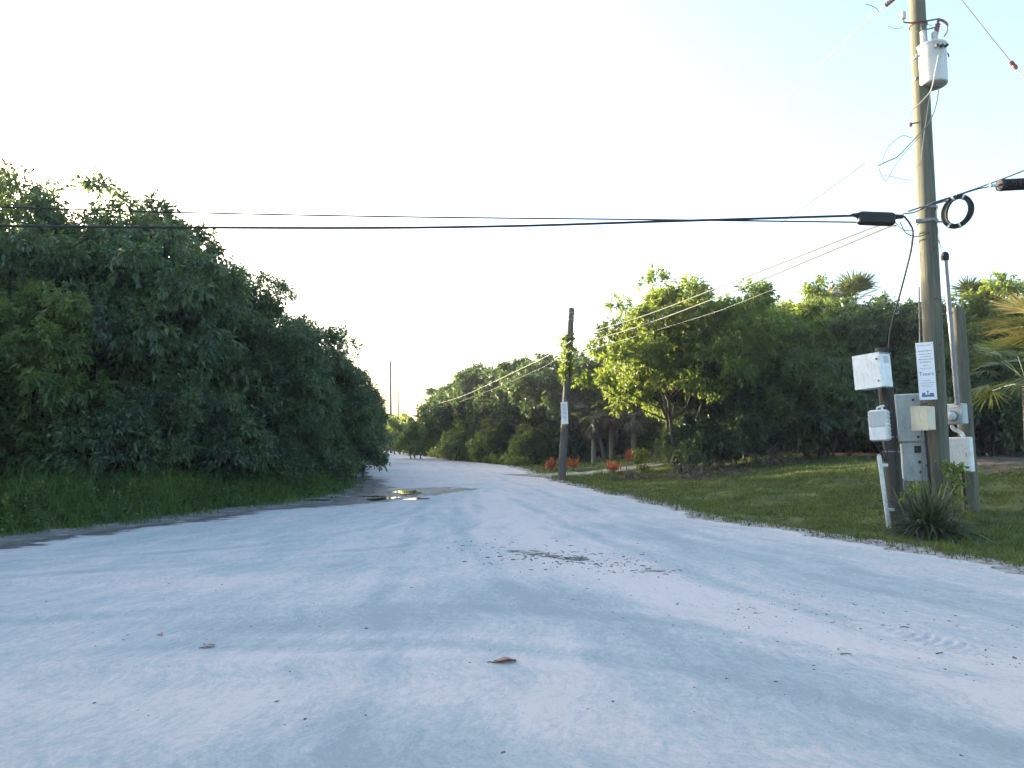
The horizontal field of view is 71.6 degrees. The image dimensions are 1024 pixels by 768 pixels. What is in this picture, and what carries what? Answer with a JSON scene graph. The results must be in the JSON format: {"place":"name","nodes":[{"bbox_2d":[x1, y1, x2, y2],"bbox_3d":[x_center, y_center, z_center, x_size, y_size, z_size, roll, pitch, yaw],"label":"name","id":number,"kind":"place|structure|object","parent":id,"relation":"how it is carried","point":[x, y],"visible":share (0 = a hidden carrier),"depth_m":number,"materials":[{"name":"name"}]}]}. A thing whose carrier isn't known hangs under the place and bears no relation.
{"place":"outdoors","nodes":[
{"label":"outdoors","id":0,"kind":"place"},
{"bbox_2d":[0,450,1023,767],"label":"road","id":1,"kind":"structure","parent":0,"point":[398,578],"depth_m":5.14,"materials":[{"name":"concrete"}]},
{"bbox_2d":[39,489,1022,755],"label":"debris","id":2,"kind":"object","parent":1,"relation":"on","point":[649,627],"visible":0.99,"depth_m":6.14,"materials":[{"name":"soil"}]},
{"bbox_2d":[447,539,1016,658],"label":"twigs","id":3,"kind":"object","parent":1,"relation":"on","point":[647,569],"visible":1,"depth_m":8.49,"materials":[{"name":"wood"}]},
{"bbox_2d":[838,621,984,654],"bbox_3d":[3.050,1.896,5.313,0.840,0.033,1.900,3,-6,-32],"label":"sand drift","id":4,"kind":"object","parent":1,"relation":"on","point":[909,638],"visible":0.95,"depth_m":5.26,"materials":[{"name":"sand"}]},
{"bbox_2d":[0,447,1023,574],"bbox_3d":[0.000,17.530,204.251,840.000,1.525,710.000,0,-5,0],"label":"ground","id":5,"kind":"structure","parent":0,"point":[1009,461],"depth_m":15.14,"materials":[{"name":"plant"}]},
{"bbox_2d":[0,168,96,291],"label":"broadleaf tree","id":6,"kind":"object","parent":5,"relation":"on","point":[54,189],"visible":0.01,"depth_m":19.76,"materials":[{"name":"green plant"}]},
{"bbox_2d":[0,278,124,481],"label":"broadleaf tree","id":7,"kind":"object","parent":5,"relation":"on","point":[36,389],"visible":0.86,"depth_m":13.71,"materials":[{"name":"green plant"}]},
{"bbox_2d":[0,157,163,413],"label":"broadleaf tree","id":8,"kind":"object","parent":5,"relation":"on","point":[27,258],"visible":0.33,"depth_m":16.14,"materials":[{"name":"green plant"}]},
{"bbox_2d":[10,379,168,488],"bbox_3d":[-8.621,1.216,14.563,2.541,2.689,2.715,-1,-5,15],"label":"shrub","id":9,"kind":"object","parent":5,"relation":"on","point":[91,436],"visible":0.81,"depth_m":14.11,"materials":[{"name":"green plant"}]},
{"bbox_2d":[0,344,233,485],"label":"thicket undergrowth","id":10,"kind":"object","parent":5,"relation":"on","point":[67,417],"depth_m":16.09,"materials":[{"name":"green plant"}]},
{"bbox_2d":[1,166,248,370],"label":"broadleaf tree","id":11,"kind":"object","parent":5,"relation":"on","point":[211,246],"visible":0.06,"depth_m":19.23,"materials":[{"name":"green plant"}]},
{"bbox_2d":[10,188,293,444],"bbox_3d":[-9.114,-0.991,17.882,6.109,7.666,6.215,-2,-5,27],"label":"broadleaf tree","id":12,"kind":"object","parent":5,"relation":"on","point":[131,344],"visible":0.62,"depth_m":16.30,"materials":[{"name":"green plant"}]},
{"bbox_2d":[87,354,237,482],"bbox_3d":[-7.979,0.896,16.097,3.415,3.431,3.253,2,-5,-25],"label":"shrub","id":13,"kind":"object","parent":5,"relation":"on","point":[169,412],"visible":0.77,"depth_m":15.85,"materials":[{"name":"green plant"}]},
{"bbox_2d":[0,457,365,538],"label":"weeds","id":14,"kind":"object","parent":5,"relation":"on","point":[58,498],"visible":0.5,"depth_m":13.86,"materials":[{"name":"plant"}]},
{"bbox_2d":[172,385,281,485],"bbox_3d":[-7.220,1.431,17.524,2.858,2.831,2.674,-3,-5,31],"label":"shrub","id":15,"kind":"object","parent":5,"relation":"on","point":[239,440],"visible":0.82,"depth_m":17.13,"materials":[{"name":"green plant"}]},
{"bbox_2d":[158,242,296,436],"bbox_3d":[-9.606,-0.856,20.941,6.334,7.813,6.226,-1,-5,12],"label":"broadleaf tree","id":16,"kind":"object","parent":5,"relation":"on","point":[281,311],"visible":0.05,"depth_m":21.23,"materials":[{"name":"green plant"}]},
{"bbox_2d":[234,418,316,487],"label":"shrub","id":17,"kind":"object","parent":5,"relation":"on","point":[289,464],"visible":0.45,"depth_m":18.71,"materials":[{"name":"green plant"}]},
{"bbox_2d":[184,268,367,439],"bbox_3d":[-7.484,-0.248,21.139,5.257,6.495,5.966,3,-6,-33],"label":"broadleaf tree","id":18,"kind":"object","parent":5,"relation":"on","point":[303,336],"visible":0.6,"depth_m":20.03,"materials":[{"name":"green plant"}]},
{"bbox_2d":[249,382,344,466],"bbox_3d":[-6.274,1.458,20.443,3.072,3.241,3.225,-1,-5,8],"label":"shrub","id":19,"kind":"object","parent":5,"relation":"on","point":[317,449],"visible":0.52,"depth_m":19.91,"materials":[{"name":"green plant"}]},
{"bbox_2d":[284,325,385,447],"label":"broadleaf tree","id":20,"kind":"object","parent":5,"relation":"on","point":[346,373],"visible":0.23,"depth_m":23.84,"materials":[{"name":"green plant"}]},
{"bbox_2d":[303,424,366,482],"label":"shrub","id":21,"kind":"object","parent":5,"relation":"on","point":[342,467],"visible":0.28,"depth_m":22.29,"materials":[{"name":"green plant"}]},
{"bbox_2d":[335,408,377,471],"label":"shrub","id":22,"kind":"object","parent":5,"relation":"on","point":[354,442],"visible":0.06,"depth_m":26.48,"materials":[{"name":"green plant"}]},
{"bbox_2d":[349,428,390,478],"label":"shrub","id":23,"kind":"object","parent":5,"relation":"on","point":[373,453],"visible":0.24,"depth_m":27.96,"materials":[{"name":"green plant"}]},
{"bbox_2d":[349,369,390,434],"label":"broadleaf tree","id":24,"kind":"object","parent":5,"relation":"on","point":[383,416],"visible":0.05,"depth_m":31.12,"materials":[{"name":"green plant"}]},
{"bbox_2d":[366,417,394,461],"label":"broadleaf tree","id":25,"kind":"object","parent":5,"relation":"on","point":[379,432],"visible":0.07,"depth_m":38.20,"materials":[{"name":"green plant"}]},
{"bbox_2d":[383,410,413,454],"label":"shrub","id":26,"kind":"object","parent":5,"relation":"on","point":[394,426],"visible":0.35,"depth_m":80.99,"materials":[{"name":"green plant"}]},
{"bbox_2d":[391,413,439,458],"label":"shrub","id":27,"kind":"object","parent":5,"relation":"on","point":[415,438],"visible":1,"depth_m":60.50,"materials":[{"name":"green plant"}]},
{"bbox_2d":[412,394,469,441],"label":"roadside tree","id":28,"kind":"object","parent":5,"relation":"on","point":[423,409],"visible":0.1,"depth_m":62.20,"materials":[{"name":"green plant"}]},
{"bbox_2d":[425,381,480,438],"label":"roadside tree","id":29,"kind":"object","parent":5,"relation":"on","point":[440,413],"visible":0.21,"depth_m":57.36,"materials":[{"name":"green plant"}]},
{"bbox_2d":[433,417,474,460],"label":"shrub","id":30,"kind":"object","parent":5,"relation":"on","point":[456,439],"visible":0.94,"depth_m":54.18,"materials":[{"name":"green plant"}]},
{"bbox_2d":[403,447,558,464],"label":"undergrowth","id":31,"kind":"object","parent":5,"relation":"on","point":[503,458],"visible":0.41,"depth_m":47.11,"materials":[{"name":"plant"}]},
{"bbox_2d":[445,361,517,442],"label":"roadside tree","id":32,"kind":"object","parent":5,"relation":"on","point":[467,379],"visible":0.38,"depth_m":52.34,"materials":[{"name":"green plant"}]},
{"bbox_2d":[465,415,513,461],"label":"shrub","id":33,"kind":"object","parent":5,"relation":"on","point":[487,440],"visible":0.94,"depth_m":49.73,"materials":[{"name":"green plant"}]},
{"bbox_2d":[472,355,541,443],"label":"roadside tree","id":34,"kind":"object","parent":5,"relation":"on","point":[503,407],"visible":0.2,"depth_m":48.06,"materials":[{"name":"green plant"}]},
{"bbox_2d":[418,397,641,461],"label":"distant woods","id":35,"kind":"object","parent":5,"relation":"on","point":[578,444],"visible":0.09,"depth_m":44.34,"materials":[{"name":"green plant"}]},
{"bbox_2d":[507,421,554,464],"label":"shrub","id":36,"kind":"object","parent":5,"relation":"on","point":[524,445],"visible":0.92,"depth_m":45.00,"materials":[{"name":"green plant"}]},
{"bbox_2d":[499,349,600,459],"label":"roadside tree","id":37,"kind":"object","parent":5,"relation":"on","point":[545,388],"visible":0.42,"depth_m":44.16,"materials":[{"name":"green plant"}]},
{"bbox_2d":[558,307,574,479],"bbox_3d":[2.138,0.505,28.052,0.718,7.116,0.316,0,-5,0],"label":"utility pole","id":38,"kind":"object","parent":5,"relation":"on","point":[564,434],"visible":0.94,"depth_m":27.92,"materials":[{"name":"wood"}]},
{"bbox_2d":[556,332,577,463],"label":"climbing vine","id":39,"kind":"object","parent":38,"relation":"attached to","point":[563,365],"visible":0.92,"depth_m":28.02,"materials":[{"name":"green plant"}]},
{"bbox_2d":[573,5,884,308],"bbox_3d":[4.525,-4.878,20.084,0.076,2.546,16.641,1,-5,-15],"label":"power line","id":40,"kind":"object","parent":38,"relation":"attached to","point":[707,174],"visible":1,"depth_m":17.74,"materials":[{"name":"metal"}]},
{"bbox_2d":[573,211,911,354],"bbox_3d":[4.437,-1.881,19.783,0.053,0.608,16.949,1,-5,-14],"label":"power line","id":41,"kind":"object","parent":38,"relation":"attached to","point":[780,286],"visible":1,"depth_m":14.62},
{"bbox_2d":[572,225,896,345],"bbox_3d":[4.399,-2.030,19.962,0.059,0.280,16.609,1,-5,-14],"label":"overhead cable","id":42,"kind":"object","parent":41,"relation":"on","point":[756,281],"visible":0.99,"depth_m":15.43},
{"bbox_2d":[572,226,878,336],"bbox_3d":[4.394,-2.277,20.013,0.057,0.493,16.546,1,-5,-14],"label":"overhead cable","id":43,"kind":"object","parent":42,"relation":"on","point":[745,276],"visible":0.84,"depth_m":15.87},
{"bbox_2d":[571,400,616,462],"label":"fan palm","id":44,"kind":"object","parent":5,"relation":"on","point":[593,430],"visible":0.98,"depth_m":40.70,"materials":[{"name":"green plant"}]},
{"bbox_2d":[556,351,632,457],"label":"roadside tree","id":45,"kind":"object","parent":5,"relation":"on","point":[588,394],"visible":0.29,"depth_m":42.63,"materials":[{"name":"green plant"}]},
{"bbox_2d":[585,402,629,458],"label":"fan palm","id":46,"kind":"object","parent":5,"relation":"on","point":[605,425],"visible":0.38,"depth_m":41.95,"materials":[{"name":"green plant"}]},
{"bbox_2d":[600,457,661,481],"bbox_3d":[4.401,3.211,26.230,2.384,1.082,2.356,0,-5,0],"label":"brush pile","id":47,"kind":"object","parent":5,"relation":"on","point":[630,476],"visible":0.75,"depth_m":25.84,"materials":[{"name":"brown plant"}]},
{"bbox_2d":[607,404,656,454],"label":"fan palm","id":48,"kind":"object","parent":5,"relation":"on","point":[633,427],"visible":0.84,"depth_m":40.15,"materials":[{"name":"green plant"}]},
{"bbox_2d":[599,323,682,459],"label":"spreading tree","id":49,"kind":"object","parent":5,"relation":"on","point":[643,407],"depth_m":34.26,"materials":[{"name":"green plant"}]},
{"bbox_2d":[631,448,650,473],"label":"leafy plant","id":50,"kind":"object","parent":5,"relation":"on","point":[638,458],"visible":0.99,"depth_m":28.79,"materials":[{"name":"green plant"}]},
{"bbox_2d":[571,261,795,473],"bbox_3d":[6.637,-0.474,26.993,8.228,8.143,7.224,-3,-5,28],"label":"spreading tree","id":51,"kind":"object","parent":5,"relation":"on","point":[724,333],"visible":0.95,"depth_m":25.39,"materials":[{"name":"green plant"}]},
{"bbox_2d":[652,397,734,470],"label":"shrub","id":52,"kind":"object","parent":5,"relation":"on","point":[682,425],"visible":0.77,"depth_m":26.29,"materials":[{"name":"green plant"}]},
{"bbox_2d":[659,400,741,467],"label":"shrub","id":53,"kind":"object","parent":5,"relation":"on","point":[691,420],"visible":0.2,"depth_m":26.94,"materials":[{"name":"green plant"}]},
{"bbox_2d":[650,349,769,465],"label":"hedge tree","id":54,"kind":"object","parent":5,"relation":"on","point":[716,415],"visible":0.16,"depth_m":26.70,"materials":[{"name":"green plant"}]},
{"bbox_2d":[664,452,757,480],"bbox_3d":[7.024,3.046,24.392,3.355,1.416,2.982,-2,-5,20],"label":"brush pile","id":55,"kind":"object","parent":5,"relation":"on","point":[696,474],"visible":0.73,"depth_m":24.29,"materials":[{"name":"brown plant"}]},
{"bbox_2d":[676,338,782,462],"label":"hedge tree","id":56,"kind":"object","parent":5,"relation":"on","point":[761,390],"visible":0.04,"depth_m":26.46,"materials":[{"name":"green plant"}]},
{"bbox_2d":[703,397,775,466],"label":"shrub","id":57,"kind":"object","parent":5,"relation":"on","point":[741,445],"visible":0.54,"depth_m":25.74,"materials":[{"name":"green plant"}]},
{"bbox_2d":[673,292,850,458],"bbox_3d":[9.535,-0.413,29.521,6.567,7.402,7.480,1,-5,-16],"label":"spreading tree","id":58,"kind":"object","parent":5,"relation":"on","point":[806,319],"depth_m":27.12,"materials":[{"name":"green plant"}]},
{"bbox_2d":[714,374,819,462],"bbox_3d":[9.300,1.348,26.211,3.573,3.538,3.343,1,-5,-17],"label":"shrub","id":59,"kind":"object","parent":5,"relation":"on","point":[756,419],"visible":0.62,"depth_m":25.41,"materials":[{"name":"green plant"}]},
{"bbox_2d":[744,442,810,465],"bbox_3d":[9.255,2.524,24.952,2.204,1.062,2.151,2,-5,-18],"label":"brush pile","id":60,"kind":"object","parent":5,"relation":"on","point":[775,460],"visible":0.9,"depth_m":24.74,"materials":[{"name":"brown plant"}]},
{"bbox_2d":[545,476,1022,571],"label":"leaf litter","id":61,"kind":"object","parent":5,"relation":"on","point":[875,542],"visible":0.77,"depth_m":12.10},
{"bbox_2d":[756,319,862,456],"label":"olive tree","id":62,"kind":"object","parent":5,"relation":"on","point":[812,375],"visible":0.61,"depth_m":25.43,"materials":[{"name":"green plant"}]},
{"bbox_2d":[736,272,895,452],"bbox_3d":[13.289,-0.750,31.753,8.228,8.143,7.224,1,-5,-8],"label":"spreading tree","id":63,"kind":"object","parent":5,"relation":"on","point":[810,304],"visible":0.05,"depth_m":30.70,"materials":[{"name":"green plant"}]},
{"bbox_2d":[769,302,869,453],"bbox_3d":[12.066,-0.221,29.083,5.862,6.634,6.150,-2,-5,21],"label":"hedge tree","id":64,"kind":"object","parent":5,"relation":"on","point":[826,318],"visible":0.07,"depth_m":27.04,"materials":[{"name":"green plant"}]},
{"bbox_2d":[616,402,1023,453],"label":"hedge undergrowth","id":65,"kind":"object","parent":5,"relation":"on","point":[652,431],"visible":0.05,"depth_m":34.93,"materials":[{"name":"green plant"}]},
{"bbox_2d":[783,351,879,457],"bbox_3d":[11.567,0.867,25.635,3.878,4.105,4.144,-1,-5,15],"label":"shrub","id":66,"kind":"object","parent":5,"relation":"on","point":[862,402],"visible":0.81,"depth_m":24.61,"materials":[{"name":"green plant"}]},
{"bbox_2d":[827,263,893,306],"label":"fan palm","id":67,"kind":"object","parent":5,"relation":"on","point":[858,283],"visible":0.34,"depth_m":34.50,"materials":[{"name":"green plant"}]},
{"bbox_2d":[877,454,893,527],"bbox_3d":[6.120,1.793,11.609,0.269,1.281,0.098,0,-5,0],"label":"white conduit","id":68,"kind":"object","parent":5,"relation":"on","point":[881,475],"visible":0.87,"depth_m":11.58,"materials":[{"name":"plastic"}]},
{"bbox_2d":[875,347,905,527],"bbox_3d":[6.437,1.050,12.055,0.385,3.357,0.267,0,-5,0],"label":"wooden post","id":69,"kind":"object","parent":5,"relation":"on","point":[891,475],"visible":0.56,"depth_m":11.94,"materials":[{"name":"wood"}]},
{"bbox_2d":[852,352,892,400],"bbox_3d":[6.050,-0.098,11.887,0.377,0.794,0.480,3,-9,-32],"label":"equipment box","id":70,"kind":"object","parent":69,"relation":"attached to","point":[872,371],"visible":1,"depth_m":11.76,"materials":[{"name":"grey paint"}]},
{"bbox_2d":[852,352,882,389],"bbox_3d":[5.908,-0.209,11.815,0.022,0.575,0.475,3,-9,-32],"label":"door","id":71,"kind":"structure","parent":70,"relation":"in","point":[866,370],"depth_m":11.80,"materials":[{"name":"metal"}]},
{"bbox_2d":[868,405,891,461],"bbox_3d":[6.129,0.818,11.812,0.179,0.952,0.313,4,-8,-42],"label":"equipment box","id":72,"kind":"object","parent":69,"relation":"attached to","point":[879,426],"visible":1,"depth_m":11.76,"materials":[{"name":"white plastic"}]},
{"bbox_2d":[888,216,913,494],"bbox_3d":[6.536,-0.484,11.852,0.157,4.653,0.481,2,-5,-27],"label":"drop cable","id":73,"kind":"object","parent":69,"relation":"attached to","point":[891,325],"visible":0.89,"depth_m":11.90,"materials":[{"name":"black rubber"}]},
{"bbox_2d":[823,290,967,453],"bbox_3d":[15.119,-0.396,28.279,6.344,6.843,6.048,1,-5,-15],"label":"hedge tree","id":74,"kind":"object","parent":5,"relation":"on","point":[871,331],"visible":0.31,"depth_m":27.22,"materials":[{"name":"green plant"}]},
{"bbox_2d":[853,347,987,448],"bbox_3d":[13.964,0.683,24.910,4.012,4.246,4.287,4,-6,-42],"label":"shrub","id":75,"kind":"object","parent":5,"relation":"on","point":[908,380],"visible":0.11,"depth_m":25.07,"materials":[{"name":"green plant"}]},
{"bbox_2d":[900,0,952,524],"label":"utility pole","id":76,"kind":"object","parent":5,"relation":"on","point":[927,221],"visible":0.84,"depth_m":12.12,"materials":[{"name":"wood"}]},
{"bbox_2d":[878,88,939,165],"bbox_3d":[6.772,-4.386,12.117,1.117,1.386,0.019,0,-5,0],"label":"hanging wire","id":77,"kind":"object","parent":76,"relation":"attached to","point":[919,133],"visible":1,"depth_m":12.10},
{"bbox_2d":[867,134,921,180],"bbox_3d":[6.604,-3.826,12.387,0.784,0.833,0.681,0,-5,0],"label":"hanging wire","id":78,"kind":"object","parent":77,"relation":"attached to","point":[896,163],"visible":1,"depth_m":12.06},
{"bbox_2d":[574,163,864,315],"bbox_3d":[4.347,-3.078,20.331,0.060,0.549,15.790,1,-5,-14],"label":"power line","id":79,"kind":"object","parent":78,"relation":"attached to","point":[741,247],"visible":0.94,"depth_m":16.20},
{"bbox_2d":[894,393,927,480],"bbox_3d":[6.972,0.890,12.310,0.654,1.560,0.254,-3,-6,22],"label":"meter cabinet","id":80,"kind":"object","parent":76,"relation":"attached to","point":[910,459],"visible":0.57,"depth_m":12.25,"materials":[{"name":"metal"}]},
{"bbox_2d":[910,402,935,497],"bbox_3d":[6.776,1.146,11.639,0.226,1.681,0.290,2,-6,-26],"label":"junction box","id":81,"kind":"object","parent":76,"relation":"attached to","point":[922,416],"visible":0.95,"depth_m":11.60,"materials":[{"name":"beige plastic"}]},
{"bbox_2d":[910,406,928,430],"bbox_3d":[6.680,0.564,11.645,0.016,0.400,0.290,2,-6,-26],"label":"door","id":82,"kind":"structure","parent":81,"relation":"in","point":[919,414],"depth_m":11.64,"materials":[{"name":"beige plastic"}]},
{"bbox_2d":[915,342,936,399],"bbox_3d":[6.893,-0.216,11.815,0.255,0.960,0.014,-4,-6,30],"label":"notice board","id":83,"kind":"object","parent":76,"relation":"attached to","point":[926,370],"visible":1,"depth_m":11.81,"materials":[{"name":"paper"}]},
{"bbox_2d":[911,30,949,90],"bbox_3d":[7.326,-5.655,12.359,0.573,1.035,0.534,0,-5,0],"label":"transformer","id":84,"kind":"object","parent":76,"relation":"attached to","point":[931,50],"visible":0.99,"depth_m":12.21,"materials":[{"name":"paint"}]},
{"bbox_2d":[925,170,1023,208],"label":"overhead cable","id":85,"kind":"object","parent":76,"relation":"attached to","point":[978,187],"visible":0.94,"depth_m":11.71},
{"bbox_2d":[989,178,1023,191],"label":"ribbed closure","id":86,"kind":"object","parent":85,"relation":"attached to","point":[1012,184],"visible":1,"depth_m":11.44,"materials":[{"name":"black plastic"}]},
{"bbox_2d":[903,186,990,214],"bbox_3d":[7.244,-3.027,11.767,1.430,0.370,0.188,-1,-5,16],"label":"overhead cable","id":87,"kind":"object","parent":86,"relation":"attached to","point":[944,200],"visible":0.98,"depth_m":11.86,"materials":[{"name":"black rubber"}]},
{"bbox_2d":[851,211,903,225],"bbox_3d":[6.145,-2.779,11.947,0.884,0.215,0.150,2,-5,-2],"label":"splice closure","id":88,"kind":"object","parent":87,"relation":"attached to","point":[868,218],"visible":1,"depth_m":11.88,"materials":[{"name":"black plastic"}]},
{"bbox_2d":[0,206,855,222],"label":"overhead cable","id":89,"kind":"object","parent":88,"relation":"attached to","point":[403,216],"visible":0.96,"depth_m":11.35,"materials":[{"name":"black rubber"}]},
{"bbox_2d":[0,214,856,228],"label":"overhead cable","id":90,"kind":"object","parent":88,"relation":"attached to","point":[397,227],"visible":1,"depth_m":11.28,"materials":[{"name":"black rubber"}]},
{"bbox_2d":[941,193,974,228],"bbox_3d":[7.383,-2.872,11.773,0.482,0.599,0.100,-3,-6,34],"label":"cable coil","id":91,"kind":"object","parent":87,"relation":"hanging from","point":[946,222],"visible":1,"depth_m":11.76,"materials":[{"name":"black rubber"}]},
{"bbox_2d":[864,476,998,545],"bbox_3d":[6.323,1.977,10.751,2.157,1.247,2.078,0,-5,0],"label":"spiky plant","id":92,"kind":"object","parent":5,"relation":"on","point":[929,516],"visible":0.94,"depth_m":10.56,"materials":[{"name":"green plant"}]},
{"bbox_2d":[935,460,969,523],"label":"leafy plant","id":93,"kind":"object","parent":5,"relation":"on","point":[953,467],"visible":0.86,"depth_m":11.39,"materials":[{"name":"green plant"}]},
{"bbox_2d":[890,309,1023,437],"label":"olive tree","id":94,"kind":"object","parent":5,"relation":"on","point":[972,330],"visible":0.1,"depth_m":25.22,"materials":[{"name":"green plant"}]},
{"bbox_2d":[949,437,974,509],"bbox_3d":[7.783,1.548,12.301,0.184,1.250,0.380,4,-7,-38],"label":"breaker box","id":95,"kind":"object","parent":5,"relation":"on","point":[961,449],"visible":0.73,"depth_m":12.23,"materials":[{"name":"grey paint"}]},
{"bbox_2d":[947,403,968,436],"bbox_3d":[7.747,0.641,12.409,0.291,0.596,0.300,3,-7,-30],"label":"electric meter","id":96,"kind":"object","parent":95,"relation":"on","point":[957,413],"visible":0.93,"depth_m":12.34,"materials":[{"name":"grey paint"}]},
{"bbox_2d":[940,251,959,403],"bbox_3d":[7.690,-1.001,12.473,0.214,2.710,0.136,0,-5,0],"label":"service mast","id":97,"kind":"object","parent":96,"relation":"on","point":[944,257],"visible":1,"depth_m":12.45,"materials":[{"name":"metal"}]},
{"bbox_2d":[949,438,969,470],"bbox_3d":[7.719,1.221,12.288,0.014,0.560,0.340,4,-7,-38],"label":"door","id":98,"kind":"structure","parent":95,"relation":"in","point":[958,447],"depth_m":12.27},
{"bbox_2d":[952,307,980,512],"bbox_3d":[8.104,0.588,12.694,0.321,3.945,0.267,0,-5,0],"label":"wooden post","id":99,"kind":"object","parent":5,"relation":"on","point":[964,383],"visible":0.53,"depth_m":12.63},
{"bbox_2d":[942,274,994,451],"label":"fan palm","id":100,"kind":"object","parent":5,"relation":"on","point":[967,285],"visible":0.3,"depth_m":31.02,"materials":[{"name":"green plant"}]},
{"bbox_2d":[945,270,1023,454],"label":"hedge tree","id":101,"kind":"object","parent":5,"relation":"on","point":[980,305],"visible":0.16,"depth_m":26.39,"materials":[{"name":"green plant"}]},
{"bbox_2d":[947,324,1023,432],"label":"fan palm","id":102,"kind":"object","parent":5,"relation":"on","point":[1018,350],"visible":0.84,"depth_m":15.68,"materials":[{"name":"green plant"}]},
{"bbox_2d":[948,350,1023,455],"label":"shrub","id":103,"kind":"object","parent":5,"relation":"on","point":[1011,418],"visible":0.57,"depth_m":23.74,"materials":[{"name":"green plant"}]},
{"bbox_2d":[974,272,1023,348],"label":"fan palm","id":104,"kind":"object","parent":5,"relation":"on","point":[1020,308],"visible":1,"depth_m":13.77,"materials":[{"name":"green plant"}]},
{"bbox_2d":[0,0,1023,420],"label":"sky","id":105,"kind":"structure","parent":0,"point":[622,109],"materials":[{"name":"white"}]},
{"bbox_2d":[508,463,668,476],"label":"driveway","id":106,"kind":"structure","parent":0,"point":[631,467],"depth_m":31.92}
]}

